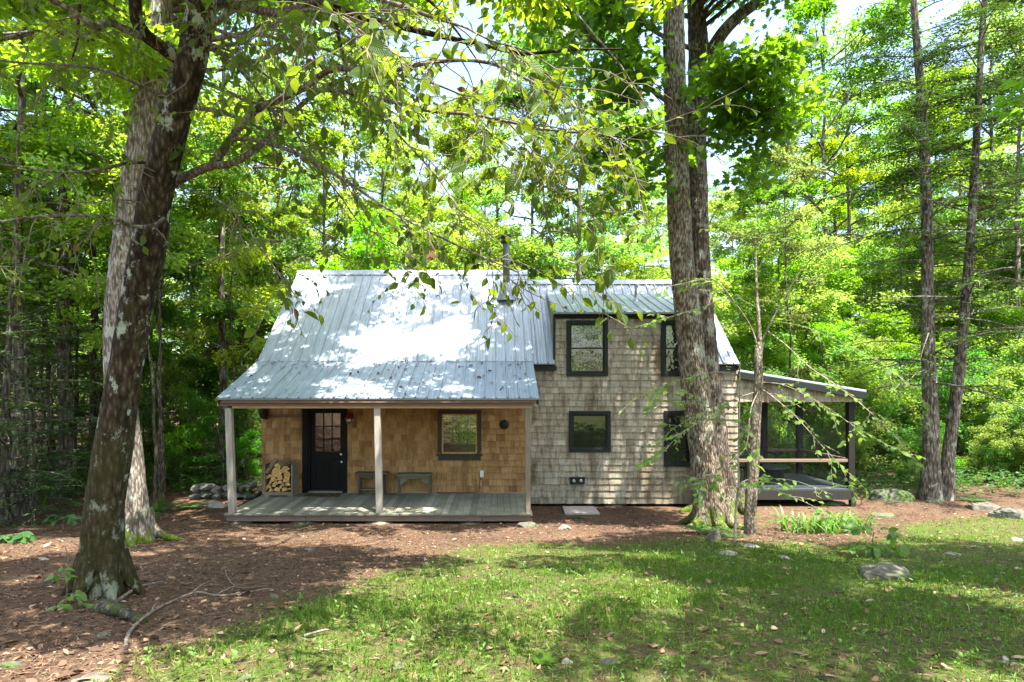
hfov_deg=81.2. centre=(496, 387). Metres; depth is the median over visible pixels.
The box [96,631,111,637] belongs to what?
rock
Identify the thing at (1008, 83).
edge tree
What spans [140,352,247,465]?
understory tree
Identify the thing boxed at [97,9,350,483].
hardwood tree
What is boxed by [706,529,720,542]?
rock
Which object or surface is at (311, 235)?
hardwood tree
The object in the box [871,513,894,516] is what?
rock
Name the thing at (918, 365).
understory tree
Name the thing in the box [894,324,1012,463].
understory tree
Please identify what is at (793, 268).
understory tree
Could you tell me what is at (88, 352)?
understory tree
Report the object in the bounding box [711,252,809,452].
understory tree
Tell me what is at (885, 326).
understory tree
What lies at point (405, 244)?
understory tree
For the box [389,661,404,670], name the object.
rock
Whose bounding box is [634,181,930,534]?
young tree
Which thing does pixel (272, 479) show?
firewood log
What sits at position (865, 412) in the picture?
understory tree
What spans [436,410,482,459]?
window
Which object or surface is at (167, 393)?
understory tree
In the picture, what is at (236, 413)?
understory tree
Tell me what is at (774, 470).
table
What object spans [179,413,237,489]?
understory tree
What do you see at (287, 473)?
firewood log
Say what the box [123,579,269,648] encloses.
fallen branch
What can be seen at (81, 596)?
vine seedling
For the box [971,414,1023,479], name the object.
understory tree
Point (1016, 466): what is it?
understory tree
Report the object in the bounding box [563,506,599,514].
stone slab
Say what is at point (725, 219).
hardwood tree
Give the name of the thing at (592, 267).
understory tree
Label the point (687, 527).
fern
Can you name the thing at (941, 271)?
slender hardwood
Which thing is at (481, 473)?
outlet box
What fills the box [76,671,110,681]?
rock
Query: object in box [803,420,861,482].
understory tree
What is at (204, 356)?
understory tree
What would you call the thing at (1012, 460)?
understory tree
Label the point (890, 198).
hardwood tree
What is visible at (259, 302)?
understory tree
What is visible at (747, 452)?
porch chair
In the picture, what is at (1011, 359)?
understory tree
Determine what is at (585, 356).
window
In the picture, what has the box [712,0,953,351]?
hardwood tree
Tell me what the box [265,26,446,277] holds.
hardwood tree
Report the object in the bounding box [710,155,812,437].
hardwood tree
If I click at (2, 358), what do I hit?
hemlock tree
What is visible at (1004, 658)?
rock
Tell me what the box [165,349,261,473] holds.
understory tree
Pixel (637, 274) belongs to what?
understory tree
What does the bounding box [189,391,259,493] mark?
young hemlock
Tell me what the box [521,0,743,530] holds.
oak tree
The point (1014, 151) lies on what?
hardwood tree
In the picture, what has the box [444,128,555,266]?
hardwood tree
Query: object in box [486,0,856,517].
maple tree
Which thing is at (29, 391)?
hemlock tree
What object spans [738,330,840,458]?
understory tree
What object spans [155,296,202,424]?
understory tree
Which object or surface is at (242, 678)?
rock
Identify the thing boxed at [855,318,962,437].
understory tree
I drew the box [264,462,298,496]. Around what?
firewood crate
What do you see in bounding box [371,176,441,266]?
hardwood tree
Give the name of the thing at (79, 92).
slender hardwood
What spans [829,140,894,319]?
hardwood tree
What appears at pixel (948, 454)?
twin hemlock
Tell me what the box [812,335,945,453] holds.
understory tree
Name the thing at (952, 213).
hardwood tree
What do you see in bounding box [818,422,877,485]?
understory tree
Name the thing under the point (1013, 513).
stone slab
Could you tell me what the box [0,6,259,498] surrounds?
hardwood tree
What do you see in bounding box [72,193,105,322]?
slender hardwood
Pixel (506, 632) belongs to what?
grass
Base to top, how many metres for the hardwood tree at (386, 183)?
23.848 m
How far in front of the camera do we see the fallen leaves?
13.45 m
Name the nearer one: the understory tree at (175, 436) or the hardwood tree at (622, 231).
the understory tree at (175, 436)
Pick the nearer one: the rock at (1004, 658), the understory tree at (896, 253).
the rock at (1004, 658)
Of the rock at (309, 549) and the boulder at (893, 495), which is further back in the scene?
the boulder at (893, 495)
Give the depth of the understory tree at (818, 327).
21.94 m
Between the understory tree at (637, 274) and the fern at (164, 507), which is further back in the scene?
the understory tree at (637, 274)
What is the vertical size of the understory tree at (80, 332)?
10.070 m
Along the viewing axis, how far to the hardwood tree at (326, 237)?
48.32 m
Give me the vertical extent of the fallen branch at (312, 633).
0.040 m
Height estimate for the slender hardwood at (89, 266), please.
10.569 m
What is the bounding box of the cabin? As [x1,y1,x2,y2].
[217,234,866,524]
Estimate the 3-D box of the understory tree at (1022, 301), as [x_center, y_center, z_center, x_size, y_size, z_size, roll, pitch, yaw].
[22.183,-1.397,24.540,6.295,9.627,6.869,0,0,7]
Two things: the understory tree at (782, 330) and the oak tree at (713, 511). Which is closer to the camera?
the oak tree at (713, 511)
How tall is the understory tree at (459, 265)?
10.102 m
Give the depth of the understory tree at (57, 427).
24.08 m
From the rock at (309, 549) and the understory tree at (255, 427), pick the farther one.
the understory tree at (255, 427)
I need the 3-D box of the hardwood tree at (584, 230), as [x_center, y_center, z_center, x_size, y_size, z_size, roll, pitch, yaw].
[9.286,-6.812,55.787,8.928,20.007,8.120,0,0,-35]
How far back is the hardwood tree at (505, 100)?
30.75 m
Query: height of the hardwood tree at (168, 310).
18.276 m
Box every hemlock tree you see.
[0,43,88,445]
[0,103,99,508]
[0,114,102,525]
[0,176,99,504]
[0,188,89,469]
[0,192,150,483]
[0,280,89,471]
[37,107,187,414]
[37,194,174,463]
[73,315,186,460]
[142,127,246,455]
[206,264,270,448]
[854,198,901,341]
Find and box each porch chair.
[739,444,764,483]
[745,439,777,463]
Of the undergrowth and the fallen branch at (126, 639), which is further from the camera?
the undergrowth
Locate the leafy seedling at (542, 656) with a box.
[533,649,558,665]
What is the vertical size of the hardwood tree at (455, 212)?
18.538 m
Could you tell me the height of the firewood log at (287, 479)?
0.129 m
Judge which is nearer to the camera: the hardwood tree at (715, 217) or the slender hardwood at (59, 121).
the slender hardwood at (59, 121)
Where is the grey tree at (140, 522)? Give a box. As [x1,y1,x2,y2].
[0,0,658,546]
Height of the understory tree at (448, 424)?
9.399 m
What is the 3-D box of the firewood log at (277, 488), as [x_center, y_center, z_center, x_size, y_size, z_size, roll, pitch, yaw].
[-5.137,2.395,14.163,0.152,0.116,0.360,0,0,0]
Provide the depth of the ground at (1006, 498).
5.81 m
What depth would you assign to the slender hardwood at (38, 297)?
23.97 m
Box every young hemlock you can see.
[0,370,85,528]
[148,386,193,475]
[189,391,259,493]
[208,409,261,482]
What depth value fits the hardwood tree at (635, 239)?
51.49 m
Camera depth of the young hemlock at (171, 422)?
19.40 m
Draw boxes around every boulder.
[206,500,227,507]
[858,562,911,579]
[864,488,914,501]
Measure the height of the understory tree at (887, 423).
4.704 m
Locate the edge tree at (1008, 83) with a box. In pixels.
[894,0,1023,220]
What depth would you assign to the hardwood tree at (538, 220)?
58.86 m
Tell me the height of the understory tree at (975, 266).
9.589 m
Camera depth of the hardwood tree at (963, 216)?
29.95 m
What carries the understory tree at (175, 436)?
on the ground at (1006, 498)
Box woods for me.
[35,229,1011,405]
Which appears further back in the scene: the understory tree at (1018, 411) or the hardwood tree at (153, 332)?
the hardwood tree at (153, 332)
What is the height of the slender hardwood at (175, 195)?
14.747 m
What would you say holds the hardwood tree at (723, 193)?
on the ground at (1006, 498)
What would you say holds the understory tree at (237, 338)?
on the ground at (1006, 498)
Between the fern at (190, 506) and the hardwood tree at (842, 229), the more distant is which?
the hardwood tree at (842, 229)
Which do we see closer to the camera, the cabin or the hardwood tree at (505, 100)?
the cabin
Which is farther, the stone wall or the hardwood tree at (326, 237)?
the hardwood tree at (326, 237)
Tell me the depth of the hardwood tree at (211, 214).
31.37 m
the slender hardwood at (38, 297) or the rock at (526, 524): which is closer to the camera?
the rock at (526, 524)
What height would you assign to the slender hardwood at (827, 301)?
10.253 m
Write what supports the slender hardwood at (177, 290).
on the ground at (1006, 498)
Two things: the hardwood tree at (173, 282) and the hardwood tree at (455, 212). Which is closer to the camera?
the hardwood tree at (455, 212)
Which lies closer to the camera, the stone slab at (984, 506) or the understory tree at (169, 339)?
the stone slab at (984, 506)
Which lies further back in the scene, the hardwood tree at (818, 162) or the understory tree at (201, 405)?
the hardwood tree at (818, 162)
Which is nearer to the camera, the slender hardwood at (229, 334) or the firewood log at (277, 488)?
the firewood log at (277, 488)
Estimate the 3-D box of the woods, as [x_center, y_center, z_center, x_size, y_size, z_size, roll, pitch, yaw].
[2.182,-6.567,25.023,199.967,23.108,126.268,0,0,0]
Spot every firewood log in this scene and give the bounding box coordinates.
[265,458,278,474]
[270,476,277,482]
[271,467,283,476]
[274,458,291,467]
[274,485,281,491]
[281,464,290,472]
[283,477,290,481]
[284,470,290,476]
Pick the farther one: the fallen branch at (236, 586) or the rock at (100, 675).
the fallen branch at (236, 586)
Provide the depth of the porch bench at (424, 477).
14.03 m
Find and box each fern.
[149,502,183,510]
[176,501,208,508]
[681,525,727,533]
[709,529,748,537]
[956,496,988,500]
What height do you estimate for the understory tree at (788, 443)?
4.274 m
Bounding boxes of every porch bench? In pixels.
[355,471,388,494]
[397,472,431,495]
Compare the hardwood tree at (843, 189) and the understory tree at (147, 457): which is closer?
the understory tree at (147, 457)
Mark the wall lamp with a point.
(350, 415)
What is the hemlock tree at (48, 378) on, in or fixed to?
on the ground at (1006, 498)
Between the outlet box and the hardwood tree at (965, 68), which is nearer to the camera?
the outlet box
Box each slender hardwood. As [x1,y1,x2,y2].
[0,21,111,501]
[0,80,111,507]
[0,143,109,437]
[0,159,77,344]
[2,57,109,474]
[3,112,82,375]
[4,196,85,367]
[12,2,196,278]
[28,52,123,275]
[41,96,225,512]
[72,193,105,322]
[93,3,258,506]
[98,86,218,499]
[110,187,184,461]
[171,145,281,491]
[174,130,274,349]
[182,228,256,371]
[183,124,274,377]
[186,192,287,455]
[193,109,293,462]
[225,77,297,457]
[657,159,743,335]
[722,126,838,462]
[722,168,832,458]
[730,186,836,425]
[756,179,858,437]
[783,208,854,416]
[856,165,962,452]
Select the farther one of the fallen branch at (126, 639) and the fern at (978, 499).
the fern at (978, 499)
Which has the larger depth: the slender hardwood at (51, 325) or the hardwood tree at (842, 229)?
the hardwood tree at (842, 229)
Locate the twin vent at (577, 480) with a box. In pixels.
[569,477,584,483]
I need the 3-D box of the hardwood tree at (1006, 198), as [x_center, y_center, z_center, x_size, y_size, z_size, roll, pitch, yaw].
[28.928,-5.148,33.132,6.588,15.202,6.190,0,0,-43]
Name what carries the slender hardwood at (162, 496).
on the ground at (1006, 498)
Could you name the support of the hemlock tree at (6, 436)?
on the ground at (1006, 498)
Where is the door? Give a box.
[302,408,346,492]
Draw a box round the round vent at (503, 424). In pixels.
[499,420,508,428]
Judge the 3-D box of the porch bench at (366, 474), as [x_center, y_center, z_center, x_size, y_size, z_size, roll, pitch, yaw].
[-2.961,2.295,14.250,0.765,0.534,0.300,0,0,0]
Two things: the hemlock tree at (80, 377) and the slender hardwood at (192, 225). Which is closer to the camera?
the hemlock tree at (80, 377)
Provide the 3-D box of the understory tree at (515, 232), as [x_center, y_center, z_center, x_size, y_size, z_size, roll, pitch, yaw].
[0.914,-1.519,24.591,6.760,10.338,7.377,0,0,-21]
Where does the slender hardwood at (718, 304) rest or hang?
on the ground at (1006, 498)
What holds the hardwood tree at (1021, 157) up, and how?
on the ground at (1006, 498)
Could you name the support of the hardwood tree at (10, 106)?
on the ground at (1006, 498)
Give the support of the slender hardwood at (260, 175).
on the ground at (1006, 498)
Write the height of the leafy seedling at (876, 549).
0.560 m
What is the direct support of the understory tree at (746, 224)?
on the ground at (1006, 498)
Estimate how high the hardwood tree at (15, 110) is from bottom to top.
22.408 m
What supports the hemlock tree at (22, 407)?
on the ground at (1006, 498)
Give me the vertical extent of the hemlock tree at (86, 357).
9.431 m
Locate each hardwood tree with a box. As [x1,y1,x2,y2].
[0,2,123,347]
[0,2,230,515]
[0,3,228,484]
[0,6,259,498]
[0,43,88,415]
[1,19,112,276]
[39,185,103,422]
[72,199,181,385]
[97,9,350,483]
[153,191,189,410]
[154,94,237,354]
[172,85,321,363]
[181,16,337,338]
[242,155,333,362]
[263,92,412,320]
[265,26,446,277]
[274,175,326,306]
[283,212,343,275]
[290,78,446,268]
[300,165,366,263]
[315,46,471,269]
[343,163,440,267]
[343,198,404,269]
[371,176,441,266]
[392,103,497,266]
[418,86,534,442]
[426,75,569,279]
[438,38,596,279]
[440,192,483,260]
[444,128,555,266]
[469,9,668,279]
[514,217,567,279]
[526,170,589,279]
[535,71,670,279]
[550,202,626,275]
[585,154,668,272]
[608,134,668,279]
[630,221,670,279]
[646,171,736,322]
[708,154,787,411]
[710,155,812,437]
[710,188,756,320]
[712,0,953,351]
[732,90,883,437]
[763,135,875,334]
[764,16,963,327]
[769,104,907,331]
[787,175,870,329]
[818,114,981,322]
[820,201,892,316]
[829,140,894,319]
[856,65,1022,331]
[857,189,952,306]
[859,97,1005,338]
[871,0,1023,433]
[886,0,1023,405]
[912,135,1020,303]
[913,95,1023,310]
[933,63,1023,305]
[933,145,1011,393]
[945,173,1013,328]
[974,162,1023,347]
[987,136,1023,289]
[1006,143,1023,172]
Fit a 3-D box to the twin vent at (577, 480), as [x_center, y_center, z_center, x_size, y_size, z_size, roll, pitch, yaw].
[1.951,2.252,14.393,0.380,0.160,0.117,0,0,0]
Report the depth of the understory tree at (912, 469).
17.00 m
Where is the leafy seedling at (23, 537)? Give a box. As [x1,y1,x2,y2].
[0,531,36,543]
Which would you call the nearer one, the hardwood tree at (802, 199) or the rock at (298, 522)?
the rock at (298, 522)
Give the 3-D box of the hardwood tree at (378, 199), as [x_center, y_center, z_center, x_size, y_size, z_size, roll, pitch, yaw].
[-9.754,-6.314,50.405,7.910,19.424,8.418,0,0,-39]
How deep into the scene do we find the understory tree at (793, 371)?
19.33 m
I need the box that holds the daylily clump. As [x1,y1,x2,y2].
[758,505,901,535]
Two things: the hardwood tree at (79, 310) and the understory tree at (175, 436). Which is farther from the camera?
the hardwood tree at (79, 310)
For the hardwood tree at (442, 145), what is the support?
on the ground at (1006, 498)
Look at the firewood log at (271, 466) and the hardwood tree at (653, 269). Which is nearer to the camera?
the firewood log at (271, 466)
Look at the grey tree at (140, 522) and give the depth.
9.43 m
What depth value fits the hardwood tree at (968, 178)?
43.73 m
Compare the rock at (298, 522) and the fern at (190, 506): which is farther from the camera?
the fern at (190, 506)
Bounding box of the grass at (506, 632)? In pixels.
[79,515,1023,681]
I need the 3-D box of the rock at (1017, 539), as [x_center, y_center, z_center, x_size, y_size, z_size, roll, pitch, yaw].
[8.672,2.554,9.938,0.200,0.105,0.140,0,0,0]
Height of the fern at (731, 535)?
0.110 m
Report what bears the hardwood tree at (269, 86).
on the ground at (1006, 498)
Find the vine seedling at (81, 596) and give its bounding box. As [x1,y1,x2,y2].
[43,547,92,611]
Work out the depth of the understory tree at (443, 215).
22.86 m
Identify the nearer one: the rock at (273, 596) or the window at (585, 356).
the rock at (273, 596)
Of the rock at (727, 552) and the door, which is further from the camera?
the door
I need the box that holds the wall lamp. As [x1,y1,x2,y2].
[344,412,353,424]
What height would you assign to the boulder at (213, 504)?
0.266 m
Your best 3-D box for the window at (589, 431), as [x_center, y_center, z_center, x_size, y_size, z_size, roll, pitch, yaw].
[2.257,1.075,14.434,1.009,0.992,0.059,0,0,0]
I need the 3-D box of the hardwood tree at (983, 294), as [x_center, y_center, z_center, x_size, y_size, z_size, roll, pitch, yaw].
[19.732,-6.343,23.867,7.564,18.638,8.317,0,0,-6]
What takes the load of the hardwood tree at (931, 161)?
on the ground at (1006, 498)
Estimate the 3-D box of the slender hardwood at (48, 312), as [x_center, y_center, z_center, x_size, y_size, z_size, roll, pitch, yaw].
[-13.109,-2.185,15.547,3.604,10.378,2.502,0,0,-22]
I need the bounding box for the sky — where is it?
[0,0,1023,381]
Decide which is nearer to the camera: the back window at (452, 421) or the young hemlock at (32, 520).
the young hemlock at (32, 520)
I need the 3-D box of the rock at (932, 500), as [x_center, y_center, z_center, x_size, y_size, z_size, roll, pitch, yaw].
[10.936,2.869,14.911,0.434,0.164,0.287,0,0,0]
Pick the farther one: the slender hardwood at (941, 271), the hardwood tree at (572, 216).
the hardwood tree at (572, 216)
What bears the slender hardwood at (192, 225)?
on the ground at (1006, 498)
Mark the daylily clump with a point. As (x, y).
(815, 526)
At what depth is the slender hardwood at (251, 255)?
16.04 m
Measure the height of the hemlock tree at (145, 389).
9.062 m
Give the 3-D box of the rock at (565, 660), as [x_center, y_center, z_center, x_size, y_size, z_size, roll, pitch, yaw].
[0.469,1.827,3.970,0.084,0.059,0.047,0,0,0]
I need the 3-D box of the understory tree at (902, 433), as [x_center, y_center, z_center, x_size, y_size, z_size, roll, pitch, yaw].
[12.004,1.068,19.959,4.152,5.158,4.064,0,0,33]
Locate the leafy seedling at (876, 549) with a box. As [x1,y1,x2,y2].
[836,521,909,557]
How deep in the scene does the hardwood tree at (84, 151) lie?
13.22 m
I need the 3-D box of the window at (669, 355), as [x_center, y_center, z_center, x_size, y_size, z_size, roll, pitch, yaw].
[4.486,-0.938,14.434,1.000,1.348,0.059,0,0,0]
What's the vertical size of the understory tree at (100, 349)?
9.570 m
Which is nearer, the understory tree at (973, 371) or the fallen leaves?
the fallen leaves
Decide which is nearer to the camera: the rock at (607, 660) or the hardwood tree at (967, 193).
the rock at (607, 660)
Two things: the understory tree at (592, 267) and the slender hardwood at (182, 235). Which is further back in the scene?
the understory tree at (592, 267)
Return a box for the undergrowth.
[0,428,1023,497]
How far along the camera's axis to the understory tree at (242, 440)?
17.54 m
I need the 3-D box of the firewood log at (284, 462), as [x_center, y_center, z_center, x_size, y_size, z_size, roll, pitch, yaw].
[-5.036,1.799,14.116,0.136,0.205,0.440,0,0,25]
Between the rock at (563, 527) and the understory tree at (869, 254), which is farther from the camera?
the understory tree at (869, 254)
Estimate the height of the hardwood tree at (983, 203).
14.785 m
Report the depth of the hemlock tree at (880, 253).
34.89 m
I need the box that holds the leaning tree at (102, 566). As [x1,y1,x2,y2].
[0,0,759,603]
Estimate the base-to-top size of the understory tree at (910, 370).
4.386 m
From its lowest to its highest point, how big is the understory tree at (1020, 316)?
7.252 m
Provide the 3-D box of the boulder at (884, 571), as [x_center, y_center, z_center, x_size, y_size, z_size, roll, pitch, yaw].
[4.267,2.074,6.524,0.549,0.256,0.443,0,0,22]
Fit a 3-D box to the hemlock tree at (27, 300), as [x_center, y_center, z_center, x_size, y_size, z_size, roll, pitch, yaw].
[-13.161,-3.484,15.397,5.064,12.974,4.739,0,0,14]
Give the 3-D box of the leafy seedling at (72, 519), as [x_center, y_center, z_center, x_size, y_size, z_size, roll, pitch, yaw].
[-7.809,2.518,10.848,0.853,0.433,0.426,0,0,0]
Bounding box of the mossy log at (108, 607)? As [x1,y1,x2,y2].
[92,599,147,624]
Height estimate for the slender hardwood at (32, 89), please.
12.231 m
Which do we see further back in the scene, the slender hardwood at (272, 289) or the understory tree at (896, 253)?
the understory tree at (896, 253)
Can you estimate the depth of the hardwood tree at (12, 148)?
13.25 m
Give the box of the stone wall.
[189,481,261,499]
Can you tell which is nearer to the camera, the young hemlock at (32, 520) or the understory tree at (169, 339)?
the young hemlock at (32, 520)
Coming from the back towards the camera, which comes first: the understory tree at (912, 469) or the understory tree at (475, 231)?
the understory tree at (475, 231)
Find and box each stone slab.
[563,506,599,514]
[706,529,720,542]
[965,502,999,510]
[987,507,1023,518]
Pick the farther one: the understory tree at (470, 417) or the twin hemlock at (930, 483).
the understory tree at (470, 417)
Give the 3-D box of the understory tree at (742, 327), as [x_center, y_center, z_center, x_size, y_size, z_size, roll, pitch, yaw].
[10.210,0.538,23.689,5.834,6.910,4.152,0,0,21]
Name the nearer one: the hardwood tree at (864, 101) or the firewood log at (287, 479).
the firewood log at (287, 479)
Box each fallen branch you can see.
[115,581,162,601]
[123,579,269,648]
[225,569,265,587]
[303,629,330,636]
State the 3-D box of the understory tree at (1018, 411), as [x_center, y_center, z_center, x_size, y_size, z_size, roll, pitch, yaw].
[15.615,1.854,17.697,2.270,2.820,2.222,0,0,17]
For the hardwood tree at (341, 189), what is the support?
on the ground at (1006, 498)
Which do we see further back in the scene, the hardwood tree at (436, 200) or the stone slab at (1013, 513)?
the hardwood tree at (436, 200)
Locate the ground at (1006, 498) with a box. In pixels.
[0,384,1023,681]
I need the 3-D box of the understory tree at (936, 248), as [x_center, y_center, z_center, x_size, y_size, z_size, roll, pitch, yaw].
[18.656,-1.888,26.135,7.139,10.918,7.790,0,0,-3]
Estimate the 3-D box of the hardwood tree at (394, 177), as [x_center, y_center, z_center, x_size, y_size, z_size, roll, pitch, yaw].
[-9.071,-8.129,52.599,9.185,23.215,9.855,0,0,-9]
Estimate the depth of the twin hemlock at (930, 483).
15.18 m
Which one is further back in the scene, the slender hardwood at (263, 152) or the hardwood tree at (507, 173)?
the hardwood tree at (507, 173)
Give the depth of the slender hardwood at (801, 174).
21.07 m
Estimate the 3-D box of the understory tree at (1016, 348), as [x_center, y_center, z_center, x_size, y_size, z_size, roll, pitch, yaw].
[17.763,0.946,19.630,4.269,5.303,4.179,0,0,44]
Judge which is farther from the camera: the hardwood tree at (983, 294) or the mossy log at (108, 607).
the hardwood tree at (983, 294)
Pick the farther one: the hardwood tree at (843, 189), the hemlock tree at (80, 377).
the hardwood tree at (843, 189)
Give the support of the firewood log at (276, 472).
in the firewood crate
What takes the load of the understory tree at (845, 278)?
on the ground at (1006, 498)
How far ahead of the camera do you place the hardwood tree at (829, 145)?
31.00 m
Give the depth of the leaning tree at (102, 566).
4.80 m
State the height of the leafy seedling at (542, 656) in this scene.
0.047 m
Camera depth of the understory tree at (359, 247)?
23.07 m
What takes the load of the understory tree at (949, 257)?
on the ground at (1006, 498)
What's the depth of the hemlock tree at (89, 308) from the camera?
24.36 m
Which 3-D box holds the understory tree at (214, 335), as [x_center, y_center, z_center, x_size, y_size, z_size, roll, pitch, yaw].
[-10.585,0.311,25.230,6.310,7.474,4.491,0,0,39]
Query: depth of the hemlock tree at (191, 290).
24.91 m
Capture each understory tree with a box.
[0,244,149,442]
[0,268,84,428]
[55,268,165,420]
[73,273,213,438]
[75,342,216,494]
[138,369,202,472]
[139,396,186,478]
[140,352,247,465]
[141,317,259,453]
[142,263,267,446]
[145,383,218,476]
[148,420,214,492]
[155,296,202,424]
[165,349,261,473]
[173,321,273,439]
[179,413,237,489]
[197,377,261,470]
[204,268,278,422]
[204,358,261,473]
[217,300,282,421]
[218,428,261,485]
[315,206,446,418]
[369,204,475,420]
[385,215,475,443]
[431,241,478,443]
[441,205,520,442]
[443,248,491,443]
[443,415,475,443]
[447,216,568,429]
[582,261,620,279]
[596,255,658,279]
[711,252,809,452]
[714,214,841,441]
[726,312,843,458]
[738,257,886,439]
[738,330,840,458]
[739,366,839,473]
[742,359,850,481]
[745,271,820,437]
[766,245,914,424]
[767,318,898,458]
[772,326,917,456]
[776,363,873,474]
[786,342,917,474]
[799,233,1000,454]
[803,345,920,478]
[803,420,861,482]
[805,363,906,464]
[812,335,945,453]
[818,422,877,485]
[819,308,947,452]
[819,354,920,471]
[844,363,955,472]
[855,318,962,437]
[855,348,979,462]
[858,210,1016,455]
[859,247,1000,451]
[875,232,1013,448]
[888,358,1003,475]
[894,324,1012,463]
[895,425,957,489]
[896,420,969,488]
[907,244,1022,450]
[911,300,1023,446]
[915,345,1023,470]
[939,326,1018,425]
[941,360,1023,482]
[942,217,1023,449]
[955,414,1023,487]
[957,338,1023,464]
[959,336,1023,467]
[967,239,1023,424]
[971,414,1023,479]
[984,431,1023,479]
[985,402,1023,482]
[1005,418,1023,472]
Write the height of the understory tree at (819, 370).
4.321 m
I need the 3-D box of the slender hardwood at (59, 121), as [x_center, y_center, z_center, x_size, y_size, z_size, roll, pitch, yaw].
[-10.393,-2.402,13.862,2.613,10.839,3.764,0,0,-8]
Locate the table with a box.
[762,463,789,482]
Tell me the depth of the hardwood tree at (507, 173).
37.44 m
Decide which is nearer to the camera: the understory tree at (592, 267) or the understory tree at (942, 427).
the understory tree at (942, 427)
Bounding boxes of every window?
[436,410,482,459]
[443,415,475,443]
[566,320,607,375]
[569,411,610,451]
[661,320,679,375]
[664,411,689,466]
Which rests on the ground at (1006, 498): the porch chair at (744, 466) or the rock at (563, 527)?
the rock at (563, 527)
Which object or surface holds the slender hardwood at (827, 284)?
on the ground at (1006, 498)
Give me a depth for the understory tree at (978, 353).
20.67 m
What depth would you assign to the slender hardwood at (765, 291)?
23.07 m
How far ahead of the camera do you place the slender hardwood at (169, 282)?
21.98 m
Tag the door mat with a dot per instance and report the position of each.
(323, 495)
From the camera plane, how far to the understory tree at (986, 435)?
17.64 m
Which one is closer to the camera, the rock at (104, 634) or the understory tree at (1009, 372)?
the rock at (104, 634)
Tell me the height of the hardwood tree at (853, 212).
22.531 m
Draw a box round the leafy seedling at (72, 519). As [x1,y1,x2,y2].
[42,514,81,529]
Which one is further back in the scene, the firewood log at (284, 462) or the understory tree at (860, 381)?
the understory tree at (860, 381)
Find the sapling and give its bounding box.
[618,361,853,542]
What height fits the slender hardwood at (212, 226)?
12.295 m
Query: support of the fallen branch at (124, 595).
on the ground at (1006, 498)
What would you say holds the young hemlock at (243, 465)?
on the ground at (1006, 498)
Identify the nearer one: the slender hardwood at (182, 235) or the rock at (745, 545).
the rock at (745, 545)
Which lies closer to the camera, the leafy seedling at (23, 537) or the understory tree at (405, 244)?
the leafy seedling at (23, 537)
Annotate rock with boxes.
[0,661,22,667]
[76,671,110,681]
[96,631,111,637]
[237,674,255,681]
[269,594,278,598]
[289,521,305,524]
[303,548,314,550]
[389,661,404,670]
[517,522,537,527]
[559,525,571,529]
[561,657,572,663]
[600,657,619,665]
[719,550,736,555]
[743,544,759,547]
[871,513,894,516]
[924,498,942,502]
[1001,656,1008,660]
[1012,537,1022,541]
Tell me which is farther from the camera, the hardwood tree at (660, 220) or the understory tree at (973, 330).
the hardwood tree at (660, 220)
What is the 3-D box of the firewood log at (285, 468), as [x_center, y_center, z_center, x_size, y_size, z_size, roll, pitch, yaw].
[-4.940,1.932,14.176,0.216,0.169,0.360,0,0,0]
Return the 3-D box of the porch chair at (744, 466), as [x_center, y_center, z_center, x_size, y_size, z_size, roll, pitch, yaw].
[6.458,1.969,15.362,0.620,0.990,0.600,0,0,-18]
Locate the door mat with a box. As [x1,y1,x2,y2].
[302,493,342,496]
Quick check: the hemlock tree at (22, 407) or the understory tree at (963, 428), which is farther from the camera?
the understory tree at (963, 428)
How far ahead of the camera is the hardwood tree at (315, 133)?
23.45 m
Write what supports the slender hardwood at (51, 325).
on the ground at (1006, 498)
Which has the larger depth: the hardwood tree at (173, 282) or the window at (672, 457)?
the hardwood tree at (173, 282)
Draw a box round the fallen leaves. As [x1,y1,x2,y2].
[233,360,525,396]
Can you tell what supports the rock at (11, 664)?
on the ground at (1006, 498)
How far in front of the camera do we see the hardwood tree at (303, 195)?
35.89 m
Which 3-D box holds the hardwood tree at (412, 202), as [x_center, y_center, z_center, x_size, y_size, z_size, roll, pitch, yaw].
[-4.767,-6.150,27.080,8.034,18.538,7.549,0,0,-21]
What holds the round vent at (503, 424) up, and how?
attached to the cabin
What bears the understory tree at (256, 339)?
on the ground at (1006, 498)
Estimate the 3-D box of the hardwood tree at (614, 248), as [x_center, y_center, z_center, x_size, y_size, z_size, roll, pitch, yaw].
[3.209,-7.379,24.160,8.914,20.997,8.308,0,0,-24]
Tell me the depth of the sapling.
8.62 m
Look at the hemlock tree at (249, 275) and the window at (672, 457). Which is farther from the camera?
the hemlock tree at (249, 275)
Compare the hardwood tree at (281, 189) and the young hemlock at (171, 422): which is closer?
the young hemlock at (171, 422)
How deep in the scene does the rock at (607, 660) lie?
3.97 m
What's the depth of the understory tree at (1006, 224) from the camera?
25.98 m
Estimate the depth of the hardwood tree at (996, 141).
35.50 m
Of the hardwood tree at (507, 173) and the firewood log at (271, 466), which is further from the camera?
the hardwood tree at (507, 173)
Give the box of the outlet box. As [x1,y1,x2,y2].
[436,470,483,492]
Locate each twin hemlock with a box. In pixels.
[800,0,1023,500]
[831,0,1023,500]
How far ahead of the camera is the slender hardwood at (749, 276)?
23.27 m
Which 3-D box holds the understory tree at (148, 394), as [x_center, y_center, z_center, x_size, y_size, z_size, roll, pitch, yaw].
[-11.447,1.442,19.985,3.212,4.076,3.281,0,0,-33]
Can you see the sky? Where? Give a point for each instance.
(447, 78)
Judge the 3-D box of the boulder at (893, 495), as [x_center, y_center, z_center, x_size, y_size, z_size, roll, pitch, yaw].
[10.131,2.861,15.378,1.111,0.514,0.844,0,0,0]
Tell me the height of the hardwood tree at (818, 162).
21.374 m
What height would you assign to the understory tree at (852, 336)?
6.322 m
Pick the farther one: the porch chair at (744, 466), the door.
the porch chair at (744, 466)

